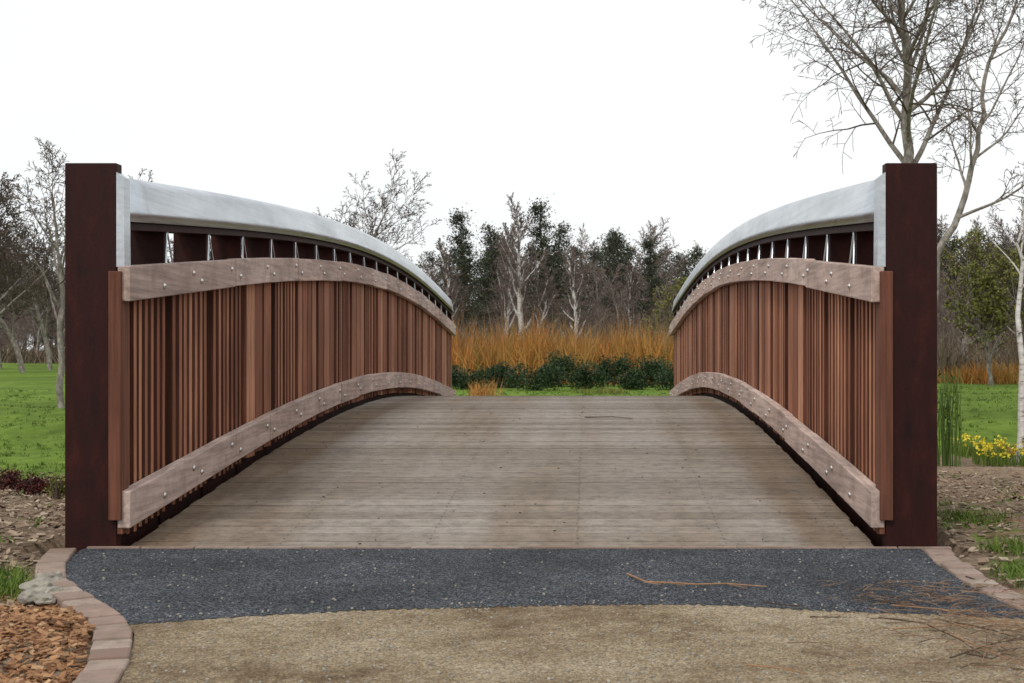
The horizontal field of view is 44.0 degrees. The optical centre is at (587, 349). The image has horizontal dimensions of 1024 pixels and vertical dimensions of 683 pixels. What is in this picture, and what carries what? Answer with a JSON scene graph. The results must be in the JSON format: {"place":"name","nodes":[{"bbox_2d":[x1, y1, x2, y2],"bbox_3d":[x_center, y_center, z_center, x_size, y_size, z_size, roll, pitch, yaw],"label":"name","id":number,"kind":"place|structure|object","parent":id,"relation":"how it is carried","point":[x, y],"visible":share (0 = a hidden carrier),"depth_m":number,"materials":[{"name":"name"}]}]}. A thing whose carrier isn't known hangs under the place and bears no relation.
{"place":"outdoors","nodes":[
{"label":"outdoors","id":0,"kind":"place"},
{"bbox_2d":[0,389,64,479],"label":"lawn grass","id":1,"kind":"structure","parent":0,"point":[38,466],"depth_m":13.93,"materials":[{"name":"green plant"}]},
{"bbox_2d":[0,351,1023,682],"bbox_3d":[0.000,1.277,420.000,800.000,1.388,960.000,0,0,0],"label":"ground","id":2,"kind":"structure","parent":0,"point":[40,379],"depth_m":13.24,"materials":[{"name":"green plant"}]},
{"bbox_2d":[0,467,23,489],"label":"red shrub","id":3,"kind":"object","parent":2,"relation":"on","point":[9,479],"visible":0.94,"depth_m":9.60,"materials":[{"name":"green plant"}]},
{"bbox_2d":[0,227,24,368],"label":"bare tree","id":4,"kind":"object","parent":2,"relation":"on","point":[1,307],"visible":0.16,"depth_m":51.78,"materials":[{"name":"grey plant"}]},
{"bbox_2d":[0,247,36,371],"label":"bare tree","id":5,"kind":"object","parent":2,"relation":"on","point":[5,327],"visible":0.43,"depth_m":44.82,"materials":[{"name":"grey plant"}]},
{"bbox_2d":[0,558,47,603],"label":"weedy grass","id":6,"kind":"structure","parent":2,"relation":"on","point":[9,586],"depth_m":4.36,"materials":[{"name":"green plant"}]},
{"bbox_2d":[0,178,62,314],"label":"bare tree","id":7,"kind":"object","parent":2,"relation":"on","point":[4,292],"visible":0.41,"depth_m":44.30,"materials":[{"name":"grey plant"}]},
{"bbox_2d":[0,172,63,315],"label":"bare tree","id":8,"kind":"object","parent":2,"relation":"on","point":[45,262],"visible":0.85,"depth_m":40.69,"materials":[{"name":"grey plant"}]},
{"bbox_2d":[0,470,64,607],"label":"soil litter","id":9,"kind":"object","parent":2,"relation":"on","point":[35,538],"visible":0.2,"depth_m":5.73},
{"bbox_2d":[0,210,64,369],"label":"bare tree","id":10,"kind":"object","parent":2,"relation":"on","point":[40,313],"visible":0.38,"depth_m":49.84,"materials":[{"name":"grey plant"}]},
{"bbox_2d":[0,338,64,363],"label":"brown scrub","id":11,"kind":"object","parent":2,"relation":"on","point":[32,356],"visible":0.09,"depth_m":62.45,"materials":[{"name":"brown plant"}]},
{"bbox_2d":[14,471,51,494],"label":"red shrub","id":12,"kind":"object","parent":2,"relation":"on","point":[32,485],"visible":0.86,"depth_m":9.25,"materials":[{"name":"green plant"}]},
{"bbox_2d":[0,136,66,407],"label":"young tree","id":13,"kind":"object","parent":2,"relation":"on","point":[60,346],"visible":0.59,"depth_m":16.96,"materials":[{"name":"grey plant"}]},
{"bbox_2d":[19,579,55,592],"bbox_3d":[-1.781,0.776,4.099,0.111,0.070,0.100,0,0,0],"label":"stone","id":14,"kind":"object","parent":2,"relation":"on","point":[38,585],"visible":0.5,"depth_m":4.07,"materials":[{"name":"grey stone"}]},
{"bbox_2d":[0,591,95,682],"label":"wood chips","id":15,"kind":"object","parent":2,"relation":"on","point":[30,619],"visible":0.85,"depth_m":3.33,"materials":[{"name":"brown wood"}]},
{"bbox_2d":[17,590,44,604],"bbox_3d":[-1.739,0.774,3.960,0.086,0.048,0.065,0,0,-15],"label":"stone","id":16,"kind":"object","parent":15,"relation":"on","point":[26,597],"visible":0.84,"depth_m":3.94,"materials":[{"name":"grey stone"}]},
{"bbox_2d":[33,593,55,604],"bbox_3d":[-1.685,0.775,3.924,0.067,0.038,0.048,0,0,-30],"label":"stone","id":17,"kind":"object","parent":15,"relation":"on","point":[46,599],"visible":1,"depth_m":3.91,"materials":[{"name":"grey stone"}]},
{"bbox_2d":[36,571,63,580],"bbox_3d":[-1.820,0.775,4.275,0.087,0.058,0.116,0,0,-7],"label":"stone","id":18,"kind":"object","parent":2,"relation":"on","point":[55,576],"visible":0.6,"depth_m":4.25,"materials":[{"name":"grey stone"}]},
{"bbox_2d":[44,586,62,593],"bbox_3d":[-1.706,0.775,4.043,0.057,0.044,0.073,0,0,-2],"label":"stone","id":19,"kind":"object","parent":2,"relation":"on","point":[53,588],"visible":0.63,"depth_m":4.02,"materials":[{"name":"grey stone"}]},
{"bbox_2d":[43,470,64,498],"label":"green shrub","id":20,"kind":"object","parent":2,"relation":"on","point":[57,489],"visible":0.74,"depth_m":8.99,"materials":[{"name":"green plant"}]},
{"bbox_2d":[34,548,132,682],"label":"brick edging","id":21,"kind":"object","parent":2,"relation":"on","point":[108,660],"visible":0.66,"depth_m":3.55,"materials":[{"name":"beige brick"}]},
{"bbox_2d":[127,169,209,262],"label":"bare tree","id":22,"kind":"object","parent":2,"relation":"on","point":[171,241],"visible":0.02,"depth_m":56.63,"materials":[{"name":"grey plant"}]},
{"bbox_2d":[316,148,441,261],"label":"bare tree","id":23,"kind":"object","parent":2,"relation":"on","point":[382,228],"visible":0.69,"depth_m":55.76,"materials":[{"name":"grey plant"}]},
{"bbox_2d":[433,237,468,333],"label":"birch tree","id":24,"kind":"object","parent":2,"relation":"on","point":[446,274],"visible":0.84,"depth_m":60.55,"materials":[{"name":"grey plant"}]},
{"bbox_2d":[452,364,462,386],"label":"evergreen shrub","id":25,"kind":"object","parent":2,"relation":"on","point":[455,370],"visible":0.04,"depth_m":26.51,"materials":[{"name":"green plant"}]},
{"bbox_2d":[443,203,490,332],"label":"pine tree","id":26,"kind":"object","parent":2,"relation":"on","point":[462,247],"visible":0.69,"depth_m":65.89,"materials":[{"name":"green plant"}]},
{"bbox_2d":[452,364,488,389],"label":"evergreen shrub","id":27,"kind":"object","parent":2,"relation":"on","point":[459,379],"visible":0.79,"depth_m":24.98,"materials":[{"name":"green plant"}]},
{"bbox_2d":[466,377,506,395],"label":"orange grass clump","id":28,"kind":"object","parent":2,"relation":"on","point":[476,391],"visible":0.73,"depth_m":19.94,"materials":[{"name":"orange plant"}]},
{"bbox_2d":[466,221,512,335],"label":"pine tree","id":29,"kind":"object","parent":2,"relation":"on","point":[489,260],"visible":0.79,"depth_m":69.83,"materials":[{"name":"green plant"}]},
{"bbox_2d":[65,163,936,551],"bbox_3d":[-0.343,0.075,11.154,3.450,2.149,12.352,0,0,0],"label":"footbridge","id":30,"kind":"object","parent":2,"relation":"on","point":[245,373],"visible":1,"depth_m":6.17,"materials":[{"name":"brown wood"}]},
{"bbox_2d":[163,407,815,543],"bbox_3d":[-0.356,0.614,7.492,2.774,0.332,4.833,0,0,0],"label":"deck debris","id":31,"kind":"object","parent":30,"relation":"on","point":[569,451],"visible":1,"depth_m":7.70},
{"bbox_2d":[87,546,951,551],"bbox_3d":[-0.270,0.798,4.984,3.400,0.045,0.025,0,0,0],"label":"brick threshold","id":32,"kind":"object","parent":30,"relation":"attached to","point":[409,547],"visible":0.36,"depth_m":4.97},
{"bbox_2d":[478,360,525,387],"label":"evergreen shrub","id":33,"kind":"object","parent":2,"relation":"on","point":[497,373],"visible":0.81,"depth_m":26.02,"materials":[{"name":"green plant"}]},
{"bbox_2d":[484,222,535,336],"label":"birch tree","id":34,"kind":"object","parent":2,"relation":"on","point":[508,313],"visible":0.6,"depth_m":59.74,"materials":[{"name":"grey plant"}]},
{"bbox_2d":[0,206,1023,355],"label":"distant treeline","id":35,"kind":"object","parent":2,"relation":"on","point":[28,325],"visible":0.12,"depth_m":86.26,"materials":[{"name":"grey plant"}]},
{"bbox_2d":[0,474,1023,543],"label":"bed weeds","id":36,"kind":"object","parent":2,"relation":"on","point":[38,523],"visible":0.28,"depth_m":5.84,"materials":[{"name":"green plant"}]},
{"bbox_2d":[490,192,558,337],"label":"birch tree","id":37,"kind":"object","parent":2,"relation":"on","point":[520,292],"visible":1,"depth_m":57.42,"materials":[{"name":"grey plant"}]},
{"bbox_2d":[49,304,1023,362],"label":"brown scrub","id":38,"kind":"object","parent":2,"relation":"on","point":[938,339],"visible":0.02,"depth_m":68.77,"materials":[{"name":"brown plant"}]},
{"bbox_2d":[506,361,569,390],"bbox_3d":[-0.957,0.511,24.478,1.242,0.606,0.872,0,0,-12],"label":"evergreen shrub","id":39,"kind":"object","parent":2,"relation":"on","point":[546,377],"visible":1,"depth_m":24.35,"materials":[{"name":"green plant"}]},
{"bbox_2d":[528,261,560,336],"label":"birch tree","id":40,"kind":"object","parent":2,"relation":"on","point":[547,306],"visible":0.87,"depth_m":57.61,"materials":[{"name":"grey plant"}]},
{"bbox_2d":[520,197,570,333],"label":"pine tree","id":41,"kind":"object","parent":2,"relation":"on","point":[544,242],"visible":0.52,"depth_m":65.81,"materials":[{"name":"green plant"}]},
{"bbox_2d":[537,219,581,335],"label":"pine tree","id":42,"kind":"object","parent":2,"relation":"on","point":[560,234],"visible":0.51,"depth_m":69.83,"materials":[{"name":"green plant"}]},
{"bbox_2d":[539,348,584,386],"bbox_3d":[-0.573,0.388,26.843,1.056,0.853,0.859,0,0,0],"label":"evergreen shrub","id":43,"kind":"object","parent":2,"relation":"on","point":[563,363],"visible":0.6,"depth_m":26.75,"materials":[{"name":"green plant"}]},
{"bbox_2d":[452,301,673,384],"bbox_3d":[-1.468,-0.474,31.790,16.234,2.577,8.724,0,0,0],"label":"orange dogwood thicket","id":44,"kind":"object","parent":2,"relation":"on","point":[530,351],"visible":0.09,"depth_m":29.86,"materials":[{"name":"orange plant"}]},
{"bbox_2d":[553,245,596,337],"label":"birch tree","id":45,"kind":"object","parent":2,"relation":"on","point":[571,260],"visible":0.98,"depth_m":56.79,"materials":[{"name":"grey plant"}]},
{"bbox_2d":[569,360,611,388],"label":"evergreen shrub","id":46,"kind":"object","parent":2,"relation":"on","point":[585,378],"visible":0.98,"depth_m":25.38,"materials":[{"name":"green plant"}]},
{"bbox_2d":[572,385,630,393],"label":"yellow green shrub","id":47,"kind":"object","parent":2,"relation":"on","point":[604,390],"visible":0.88,"depth_m":22.99,"materials":[{"name":"green plant"}]},
{"bbox_2d":[595,353,633,386],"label":"evergreen shrub","id":48,"kind":"object","parent":2,"relation":"on","point":[621,363],"visible":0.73,"depth_m":26.95,"materials":[{"name":"green plant"}]},
{"bbox_2d":[595,228,641,330],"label":"pine tree","id":49,"kind":"object","parent":2,"relation":"on","point":[619,257],"visible":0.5,"depth_m":73.91,"materials":[{"name":"green plant"}]},
{"bbox_2d":[610,260,642,337],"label":"birch tree","id":50,"kind":"object","parent":2,"relation":"on","point":[631,288],"visible":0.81,"depth_m":61.68,"materials":[{"name":"grey plant"}]},
{"bbox_2d":[616,368,647,389],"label":"evergreen shrub","id":51,"kind":"object","parent":2,"relation":"on","point":[633,378],"visible":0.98,"depth_m":25.06,"materials":[{"name":"green plant"}]},
{"bbox_2d":[629,354,669,387],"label":"evergreen shrub","id":52,"kind":"object","parent":2,"relation":"on","point":[650,370],"visible":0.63,"depth_m":26.64,"materials":[{"name":"green plant"}]},
{"bbox_2d":[634,235,671,334],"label":"pine tree","id":53,"kind":"object","parent":2,"relation":"on","point":[651,256],"visible":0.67,"depth_m":75.90,"materials":[{"name":"green plant"}]},
{"bbox_2d":[639,276,686,348],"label":"willow tree","id":54,"kind":"object","parent":2,"relation":"on","point":[668,298],"visible":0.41,"depth_m":42.27,"materials":[{"name":"green plant"}]},
{"bbox_2d":[653,361,673,389],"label":"evergreen shrub","id":55,"kind":"object","parent":2,"relation":"on","point":[668,377],"visible":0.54,"depth_m":24.86,"materials":[{"name":"green plant"}]},
{"bbox_2d":[452,292,953,352],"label":"brown scrub","id":56,"kind":"object","parent":2,"relation":"on","point":[518,329],"visible":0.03,"depth_m":45.36,"materials":[{"name":"brown plant"}]},
{"bbox_2d":[742,0,1023,170],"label":"birch tree","id":57,"kind":"object","parent":2,"relation":"on","point":[908,105],"visible":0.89,"depth_m":23.95,"materials":[{"name":"grey plant"}]},
{"bbox_2d":[786,478,1023,682],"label":"twig litter","id":58,"kind":"object","parent":2,"relation":"on","point":[944,598],"visible":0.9,"depth_m":3.67,"materials":[{"name":"brown wood"}]},
{"bbox_2d":[852,0,1023,302],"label":"birch tree","id":59,"kind":"object","parent":2,"relation":"on","point":[950,231],"visible":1,"depth_m":18.97,"materials":[{"name":"grey plant"}]},
{"bbox_2d":[937,369,963,466],"bbox_3d":[3.301,0.630,11.596,0.305,0.912,0.268,0,0,0],"label":"bamboo clump","id":60,"kind":"object","parent":2,"relation":"on","point":[946,440],"visible":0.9,"depth_m":11.58,"materials":[{"name":"green plant"}]},
{"bbox_2d":[925,549,1023,611],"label":"brick edging","id":61,"kind":"object","parent":2,"relation":"on","point":[949,561],"visible":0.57,"depth_m":4.34,"materials":[{"name":"brick"}]},
{"bbox_2d":[937,223,1017,356],"bbox_3d":[11.063,-1.368,36.082,2.444,4.554,2.382,0,0,-16],"label":"willow tree","id":62,"kind":"object","parent":2,"relation":"on","point":[977,234],"visible":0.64,"depth_m":36.02,"materials":[{"name":"green plant"}]},
{"bbox_2d":[937,353,1018,384],"bbox_3d":[10.516,0.390,30.069,5.531,0.867,3.544,0,0,0],"label":"orange dogwood thicket","id":63,"kind":"object","parent":2,"relation":"on","point":[1009,375],"visible":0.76,"depth_m":29.44,"materials":[{"name":"orange plant"}]},
{"bbox_2d":[943,260,1013,384],"bbox_3d":[8.655,-0.545,27.911,1.344,2.907,1.560,0,0,38],"label":"willow tree","id":64,"kind":"object","parent":2,"relation":"on","point":[990,307],"visible":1,"depth_m":27.71,"materials":[{"name":"green plant"}]},
{"bbox_2d":[937,496,1023,587],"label":"weedy grass","id":65,"kind":"structure","parent":2,"relation":"on","point":[1018,548],"depth_m":5.05,"materials":[{"name":"green plant"}]},
{"bbox_2d":[937,471,1023,585],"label":"soil litter","id":66,"kind":"object","parent":2,"relation":"on","point":[971,526],"visible":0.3,"depth_m":6.02,"materials":[{"name":"brown soil"}]},
{"bbox_2d":[937,324,1023,381],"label":"brown scrub","id":67,"kind":"object","parent":2,"relation":"on","point":[951,356],"visible":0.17,"depth_m":32.37,"materials":[{"name":"brown plant"}]},
{"bbox_2d":[951,433,1023,466],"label":"daffodils","id":68,"kind":"object","parent":2,"relation":"on","point":[1002,457],"visible":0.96,"depth_m":12.01,"materials":[{"name":"yellow plant"}]},
{"bbox_2d":[972,443,1015,453],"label":"daffodils","id":69,"kind":"object","parent":2,"relation":"on","point":[1008,450],"visible":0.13,"depth_m":13.02,"materials":[{"name":"yellow plant"}]},
{"bbox_2d":[978,185,1023,462],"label":"birch tree","id":70,"kind":"object","parent":2,"relation":"on","point":[1020,434],"visible":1,"depth_m":11.99,"materials":[{"name":"white plant"}]},
{"bbox_2d":[980,240,1023,345],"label":"willow tree","id":71,"kind":"object","parent":2,"relation":"on","point":[1008,268],"visible":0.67,"depth_m":33.28,"materials":[{"name":"green plant"}]},
{"bbox_2d":[0,0,1023,350],"label":"sky","id":72,"kind":"structure","parent":0,"point":[625,114],"materials":[{"name":"white"}]},
{"bbox_2d":[453,388,668,395],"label":"lawn grass","id":73,"kind":"structure","parent":0,"point":[598,393],"depth_m":22.81,"materials":[{"name":"green plant"}]},
{"bbox_2d":[119,603,1023,682],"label":"gravel path","id":74,"kind":"structure","parent":0,"point":[478,663],"depth_m":3.34,"materials":[{"name":"beige gravel"}]},
{"bbox_2d":[66,549,1023,623],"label":"asphalt apron","id":75,"kind":"object","parent":74,"relation":"on","point":[442,573],"visible":0.96,"depth_m":4.30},
{"bbox_2d":[626,573,766,588],"bbox_3d":[0.326,0.773,4.192,0.511,0.009,0.140,0,0,29],"label":"fallen twig","id":76,"kind":"object","parent":75,"relation":"on","point":[679,583],"visible":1,"depth_m":4.18,"materials":[{"name":"brown wood"}]},
{"bbox_2d":[763,601,805,606],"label":"fallen twig","id":77,"kind":"object","parent":75,"relation":"on","point":[783,604],"visible":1,"depth_m":3.84,"materials":[{"name":"brown wood"}]},
{"bbox_2d":[860,597,923,603],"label":"fallen twig","id":78,"kind":"object","parent":75,"relation":"on","point":[889,602],"visible":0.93,"depth_m":3.88,"materials":[{"name":"brown wood"}]},
{"bbox_2d":[924,591,996,607],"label":"fallen twig","id":79,"kind":"object","parent":75,"relation":"on","point":[961,603],"visible":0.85,"depth_m":3.84,"materials":[{"name":"brown wood"}]},
{"bbox_2d":[83,549,1022,682],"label":"loose grit","id":80,"kind":"object","parent":74,"relation":"on","point":[618,664],"visible":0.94,"depth_m":3.42,"materials":[{"name":"gravel"}]},
{"bbox_2d":[747,664,805,673],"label":"fallen twig","id":81,"kind":"object","parent":74,"relation":"on","point":[776,667],"visible":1,"depth_m":3.07,"materials":[{"name":"brown wood"}]},
{"bbox_2d":[810,616,846,617],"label":"fallen twig","id":82,"kind":"object","parent":74,"relation":"on","point":[826,617],"visible":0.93,"depth_m":3.66,"materials":[{"name":"brown wood"}]},
{"bbox_2d":[878,617,986,658],"bbox_3d":[0.959,0.773,3.429,0.083,0.006,0.510,0,0,-18],"label":"fallen twig","id":83,"kind":"object","parent":74,"relation":"on","point":[932,627],"visible":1,"depth_m":3.54,"materials":[{"name":"brown wood"}]},
{"bbox_2d":[893,621,1009,629],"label":"fallen twig","id":84,"kind":"object","parent":74,"relation":"on","point":[945,625],"visible":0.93,"depth_m":3.54,"materials":[{"name":"brown wood"}]},
{"bbox_2d":[891,605,1020,623],"bbox_3d":[1.096,0.774,3.718,0.103,0.005,0.412,0,0,-44],"label":"fallen twig","id":85,"kind":"object","parent":74,"relation":"on","point":[952,612],"visible":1,"depth_m":3.75,"materials":[{"name":"brown wood"}]},
{"bbox_2d":[934,618,1017,637],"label":"fallen twig","id":86,"kind":"object","parent":74,"relation":"on","point":[975,625],"visible":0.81,"depth_m":3.56,"materials":[{"name":"brown wood"}]},
{"bbox_2d":[940,629,1022,665],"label":"fallen twig","id":87,"kind":"object","parent":74,"relation":"on","point":[980,646],"visible":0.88,"depth_m":3.29,"materials":[{"name":"brown wood"}]},
{"bbox_2d":[950,633,1023,658],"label":"fallen twig","id":88,"kind":"object","parent":74,"relation":"on","point":[976,648],"visible":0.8,"depth_m":3.25,"materials":[{"name":"brown wood"}]},
{"bbox_2d":[965,648,1017,658],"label":"fallen twig","id":89,"kind":"object","parent":74,"relation":"on","point":[987,657],"visible":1,"depth_m":3.20,"materials":[{"name":"brown wood"}]},
{"bbox_2d":[937,386,1017,456],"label":"lawn grass","id":90,"kind":"structure","parent":0,"point":[991,399],"depth_m":18.48,"materials":[{"name":"green plant"}]}
]}

